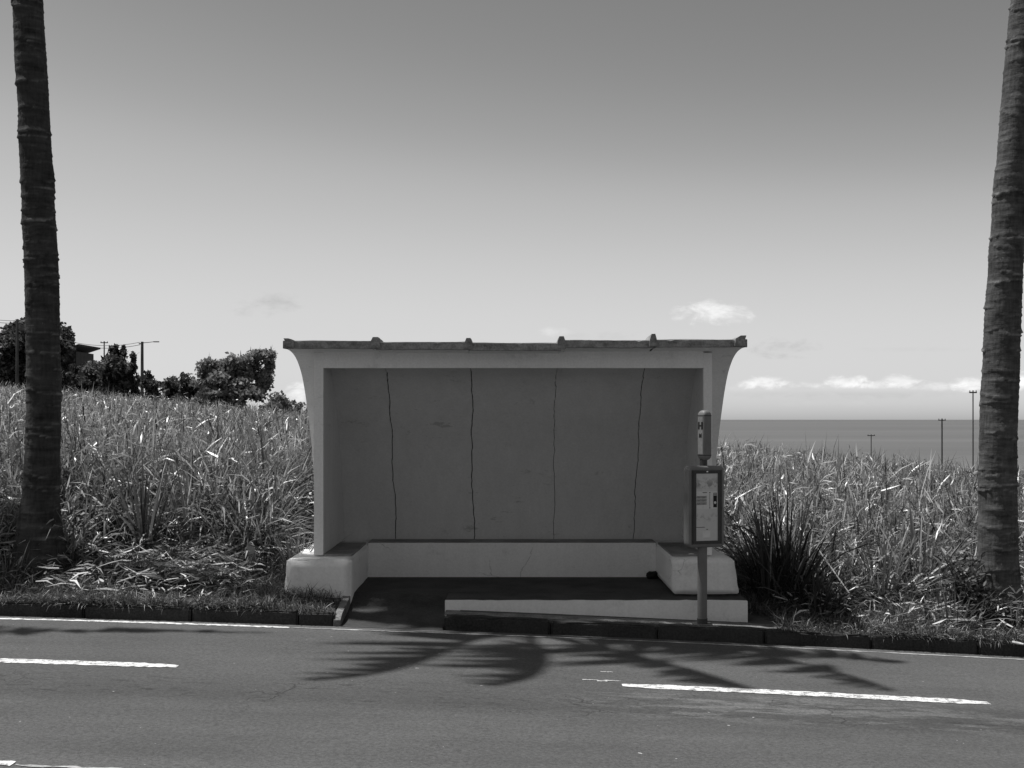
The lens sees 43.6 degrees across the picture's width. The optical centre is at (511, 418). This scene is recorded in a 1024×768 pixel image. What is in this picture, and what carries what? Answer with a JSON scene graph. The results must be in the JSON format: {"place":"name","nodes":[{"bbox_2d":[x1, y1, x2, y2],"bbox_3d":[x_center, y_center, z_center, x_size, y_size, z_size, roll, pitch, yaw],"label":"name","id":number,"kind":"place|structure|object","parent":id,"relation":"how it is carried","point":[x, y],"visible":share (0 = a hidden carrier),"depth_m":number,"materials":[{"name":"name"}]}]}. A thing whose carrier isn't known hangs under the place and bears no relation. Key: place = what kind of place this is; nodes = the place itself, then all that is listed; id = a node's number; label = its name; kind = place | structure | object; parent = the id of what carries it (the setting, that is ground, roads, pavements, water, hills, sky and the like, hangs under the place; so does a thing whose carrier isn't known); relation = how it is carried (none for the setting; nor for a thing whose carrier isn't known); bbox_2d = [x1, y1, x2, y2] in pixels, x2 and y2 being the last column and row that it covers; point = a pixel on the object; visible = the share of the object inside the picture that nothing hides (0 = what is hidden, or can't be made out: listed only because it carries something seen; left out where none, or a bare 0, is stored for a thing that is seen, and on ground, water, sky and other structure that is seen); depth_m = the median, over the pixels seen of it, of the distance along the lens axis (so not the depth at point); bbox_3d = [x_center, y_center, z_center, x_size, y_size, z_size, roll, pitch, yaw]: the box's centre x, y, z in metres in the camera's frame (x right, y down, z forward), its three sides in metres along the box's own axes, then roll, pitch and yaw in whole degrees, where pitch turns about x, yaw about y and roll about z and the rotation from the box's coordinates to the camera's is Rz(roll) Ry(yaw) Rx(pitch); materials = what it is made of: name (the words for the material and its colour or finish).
{"place":"outdoors","nodes":[
{"label":"outdoors","id":0,"kind":"place"},
{"bbox_2d":[0,512,1023,646],"bbox_3d":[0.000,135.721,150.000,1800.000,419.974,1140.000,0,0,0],"label":"ground","id":1,"kind":"structure","parent":0,"point":[756,618],"depth_m":12.54,"materials":[{"name":"grey plant"}]},
{"bbox_2d":[15,320,18,390],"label":"utility pole","id":2,"kind":"object","parent":1,"relation":"on","point":[17,354],"visible":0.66,"depth_m":109.90,"materials":[{"name":"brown wood"}]},
{"bbox_2d":[18,321,139,347],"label":"power line","id":3,"kind":"object","parent":2,"relation":"attached to","point":[88,344],"visible":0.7,"depth_m":109.98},
{"bbox_2d":[0,536,66,576],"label":"grass clump","id":4,"kind":"object","parent":1,"relation":"on","point":[2,567],"visible":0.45,"depth_m":12.83,"materials":[{"name":"plant"}]},
{"bbox_2d":[5,0,71,580],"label":"palm tree","id":5,"kind":"object","parent":1,"relation":"on","point":[40,507],"visible":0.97,"depth_m":13.05,"materials":[{"name":"grey plant"}]},
{"bbox_2d":[0,315,76,390],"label":"broadleaf tree","id":6,"kind":"object","parent":1,"relation":"on","point":[8,352],"visible":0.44,"depth_m":116.45,"materials":[{"name":"black plant"}]},
{"bbox_2d":[61,363,92,394],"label":"broadleaf tree","id":7,"kind":"object","parent":1,"relation":"on","point":[71,379],"visible":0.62,"depth_m":111.40,"materials":[{"name":"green plant"}]},
{"bbox_2d":[67,344,100,378],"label":"house","id":8,"kind":"structure","parent":1,"relation":"on","point":[82,355],"depth_m":120.79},
{"bbox_2d":[80,360,101,395],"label":"broadleaf tree","id":9,"kind":"object","parent":1,"relation":"on","point":[87,370],"visible":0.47,"depth_m":115.20,"materials":[{"name":"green plant"}]},
{"bbox_2d":[93,343,140,398],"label":"broadleaf tree","id":10,"kind":"object","parent":1,"relation":"on","point":[116,370],"visible":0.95,"depth_m":111.15,"materials":[{"name":"black plant"}]},
{"bbox_2d":[139,341,158,395],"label":"utility pole","id":11,"kind":"object","parent":1,"relation":"on","point":[142,358],"visible":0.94,"depth_m":109.89,"materials":[{"name":"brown wood"}]},
{"bbox_2d":[86,444,216,551],"bbox_3d":[-3.924,0.876,13.850,1.509,1.229,1.598,0,0,-37],"label":"cane clump","id":12,"kind":"object","parent":1,"relation":"on","point":[142,519],"visible":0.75,"depth_m":13.65,"materials":[{"name":"grey plant"}]},
{"bbox_2d":[137,370,166,401],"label":"hedge shrub","id":13,"kind":"object","parent":1,"relation":"on","point":[149,384],"visible":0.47,"depth_m":103.59,"materials":[{"name":"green plant"}]},
{"bbox_2d":[0,600,335,625],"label":"kerb","id":14,"kind":"structure","parent":1,"relation":"on","point":[185,614],"depth_m":11.97,"materials":[{"name":"grey concrete"}]},
{"bbox_2d":[162,376,181,401],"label":"hedge shrub","id":15,"kind":"object","parent":1,"relation":"on","point":[171,384],"visible":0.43,"depth_m":101.28,"materials":[{"name":"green plant"}]},
{"bbox_2d":[105,447,245,550],"bbox_3d":[-3.567,0.879,13.855,1.147,1.196,1.466,0,0,24],"label":"cane clump","id":16,"kind":"object","parent":1,"relation":"on","point":[186,525],"visible":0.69,"depth_m":13.81,"materials":[{"name":"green plant"}]},
{"bbox_2d":[173,371,203,404],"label":"hedge shrub","id":17,"kind":"object","parent":1,"relation":"on","point":[184,383],"visible":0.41,"depth_m":97.48,"materials":[{"name":"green plant"}]},
{"bbox_2d":[189,346,277,409],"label":"windswept tree","id":18,"kind":"object","parent":1,"relation":"on","point":[230,378],"visible":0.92,"depth_m":83.38,"materials":[{"name":"black plant"}]},
{"bbox_2d":[247,542,256,573],"bbox_3d":[-2.705,1.481,13.351,0.122,0.402,0.037,0,0,0],"label":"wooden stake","id":19,"kind":"object","parent":1,"relation":"on","point":[251,548],"visible":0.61,"depth_m":13.34,"materials":[{"name":"grey wood"}]},
{"bbox_2d":[195,474,312,557],"bbox_3d":[-2.801,1.052,13.865,1.363,0.990,1.672,0,0,-24],"label":"cane clump","id":20,"kind":"object","parent":1,"relation":"on","point":[232,509],"visible":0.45,"depth_m":13.76,"materials":[{"name":"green plant"}]},
{"bbox_2d":[258,390,305,416],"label":"slope shrub","id":21,"kind":"object","parent":1,"relation":"on","point":[277,398],"visible":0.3,"depth_m":71.61,"materials":[{"name":"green plant"}]},
{"bbox_2d":[246,517,346,572],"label":"cane clump","id":22,"kind":"object","parent":1,"relation":"on","point":[291,553],"visible":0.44,"depth_m":13.50,"materials":[{"name":"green plant"}]},
{"bbox_2d":[0,380,1023,610],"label":"sugarcane","id":23,"kind":"object","parent":1,"relation":"on","point":[271,451],"visible":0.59,"depth_m":15.27,"materials":[{"name":"plant"}]},
{"bbox_2d":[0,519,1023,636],"bbox_3d":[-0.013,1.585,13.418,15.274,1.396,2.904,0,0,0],"label":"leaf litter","id":24,"kind":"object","parent":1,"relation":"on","point":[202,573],"visible":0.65,"depth_m":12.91,"materials":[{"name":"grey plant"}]},
{"bbox_2d":[283,334,747,629],"bbox_3d":[0.005,0.635,13.338,4.583,2.929,2.795,0,0,0],"label":"bus shelter","id":25,"kind":"object","parent":1,"relation":"on","point":[469,474],"visible":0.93,"depth_m":14.04,"materials":[{"name":"paint"}]},
{"bbox_2d":[444,614,1023,656],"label":"kerb","id":26,"kind":"structure","parent":1,"relation":"on","point":[673,631],"depth_m":11.96,"materials":[{"name":"grey concrete"}]},
{"bbox_2d":[1012,641,1023,644],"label":"dry stick","id":27,"kind":"object","parent":26,"relation":"on","point":[1016,642],"visible":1,"depth_m":11.89,"materials":[{"name":"wood"}]},
{"bbox_2d":[682,496,832,606],"bbox_3d":[2.527,1.365,13.322,1.520,1.164,1.376,0,0,0],"label":"grass clump","id":28,"kind":"object","parent":1,"relation":"on","point":[764,572],"visible":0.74,"depth_m":13.11,"materials":[{"name":"plant"}]},
{"bbox_2d":[695,482,885,614],"bbox_3d":[2.896,1.380,13.382,2.153,1.449,2.230,0,0,23],"label":"grass clump","id":29,"kind":"object","parent":1,"relation":"on","point":[801,563],"visible":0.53,"depth_m":13.18,"materials":[{"name":"plant"}]},
{"bbox_2d":[817,548,848,592],"bbox_3d":[3.232,1.526,12.877,0.370,0.431,0.018,0,0,44],"label":"dry stick","id":30,"kind":"object","parent":29,"relation":"on","point":[824,558],"visible":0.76,"depth_m":12.88,"materials":[{"name":"wood"}]},
{"bbox_2d":[741,550,885,624],"bbox_3d":[3.086,1.819,12.996,1.554,1.170,1.445,0,0,33],"label":"grass clump","id":31,"kind":"object","parent":1,"relation":"on","point":[816,588],"visible":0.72,"depth_m":12.85,"materials":[{"name":"plant"}]},
{"bbox_2d":[867,434,874,456],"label":"utility pole","id":32,"kind":"object","parent":1,"relation":"on","point":[871,435],"visible":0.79,"depth_m":164.95,"materials":[{"name":"grey wood"}]},
{"bbox_2d":[818,525,966,609],"bbox_3d":[3.880,1.582,13.468,1.766,1.127,1.823,0,0,36],"label":"cane clump","id":33,"kind":"object","parent":1,"relation":"on","point":[887,578],"visible":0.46,"depth_m":13.22,"materials":[{"name":"grey plant"}]},
{"bbox_2d":[846,501,975,602],"bbox_3d":[4.419,1.464,13.703,1.535,1.160,1.548,0,0,-25],"label":"cane clump","id":34,"kind":"object","parent":1,"relation":"on","point":[912,530],"visible":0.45,"depth_m":13.61,"materials":[{"name":"grey plant"}]},
{"bbox_2d":[865,590,956,632],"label":"grass clump","id":35,"kind":"object","parent":1,"relation":"on","point":[904,611],"visible":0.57,"depth_m":12.52,"materials":[{"name":"plant"}]},
{"bbox_2d":[938,419,945,465],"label":"utility pole","id":36,"kind":"object","parent":1,"relation":"on","point":[941,420],"visible":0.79,"depth_m":134.94,"materials":[{"name":"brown wood"}]},
{"bbox_2d":[882,582,1021,630],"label":"grass clump","id":37,"kind":"object","parent":1,"relation":"on","point":[957,609],"visible":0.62,"depth_m":12.59,"materials":[{"name":"plant"}]},
{"bbox_2d":[933,547,990,617],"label":"shrub","id":38,"kind":"object","parent":1,"relation":"on","point":[967,583],"visible":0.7,"depth_m":12.96,"materials":[{"name":"grey plant"}]},
{"bbox_2d":[969,390,976,471],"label":"utility pole","id":39,"kind":"object","parent":1,"relation":"on","point":[972,392],"visible":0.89,"depth_m":99.96,"materials":[{"name":"grey wood"}]},
{"bbox_2d":[959,587,1023,631],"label":"grass clump","id":40,"kind":"object","parent":1,"relation":"on","point":[1020,612],"visible":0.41,"depth_m":12.63,"materials":[{"name":"plant"}]},
{"bbox_2d":[960,579,1023,625],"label":"shrub","id":41,"kind":"object","parent":1,"relation":"on","point":[975,598],"visible":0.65,"depth_m":12.71,"materials":[{"name":"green plant"}]},
{"bbox_2d":[977,0,1023,615],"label":"palm tree","id":42,"kind":"object","parent":1,"relation":"on","point":[998,540],"visible":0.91,"depth_m":12.95,"materials":[{"name":"grey plant"}]},
{"bbox_2d":[0,616,1023,767],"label":"road","id":43,"kind":"structure","parent":0,"point":[92,693],"depth_m":9.10,"materials":[{"name":"grey asphalt"}]},
{"bbox_2d":[0,0,1023,419],"label":"sky","id":44,"kind":"structure","parent":0,"point":[810,181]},
{"bbox_2d":[445,610,796,629],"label":"pavement","id":45,"kind":"structure","parent":0,"point":[608,619],"depth_m":12.23,"materials":[{"name":"grey concrete"}]},
{"bbox_2d":[684,410,723,625],"bbox_3d":[1.818,0.939,12.129,0.382,2.045,0.222,0,0,0],"label":"bus stop sign","id":46,"kind":"object","parent":45,"relation":"on","point":[703,506],"visible":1,"depth_m":12.09,"materials":[{"name":"grey metal"}]},
{"bbox_2d":[646,571,658,578],"bbox_3d":[1.549,1.718,14.111,0.148,0.084,0.114,0,0,0],"label":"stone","id":47,"kind":"object","parent":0,"point":[651,574],"visible":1,"depth_m":14.08,"materials":[{"name":"black stone"}]},
{"bbox_2d":[718,420,1023,479],"bbox_3d":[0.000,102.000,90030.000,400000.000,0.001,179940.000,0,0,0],"label":"sea","id":48,"kind":"structure","parent":0,"point":[902,437],"depth_m":7057.51,"materials":[{"name":"liquid"}]}
]}

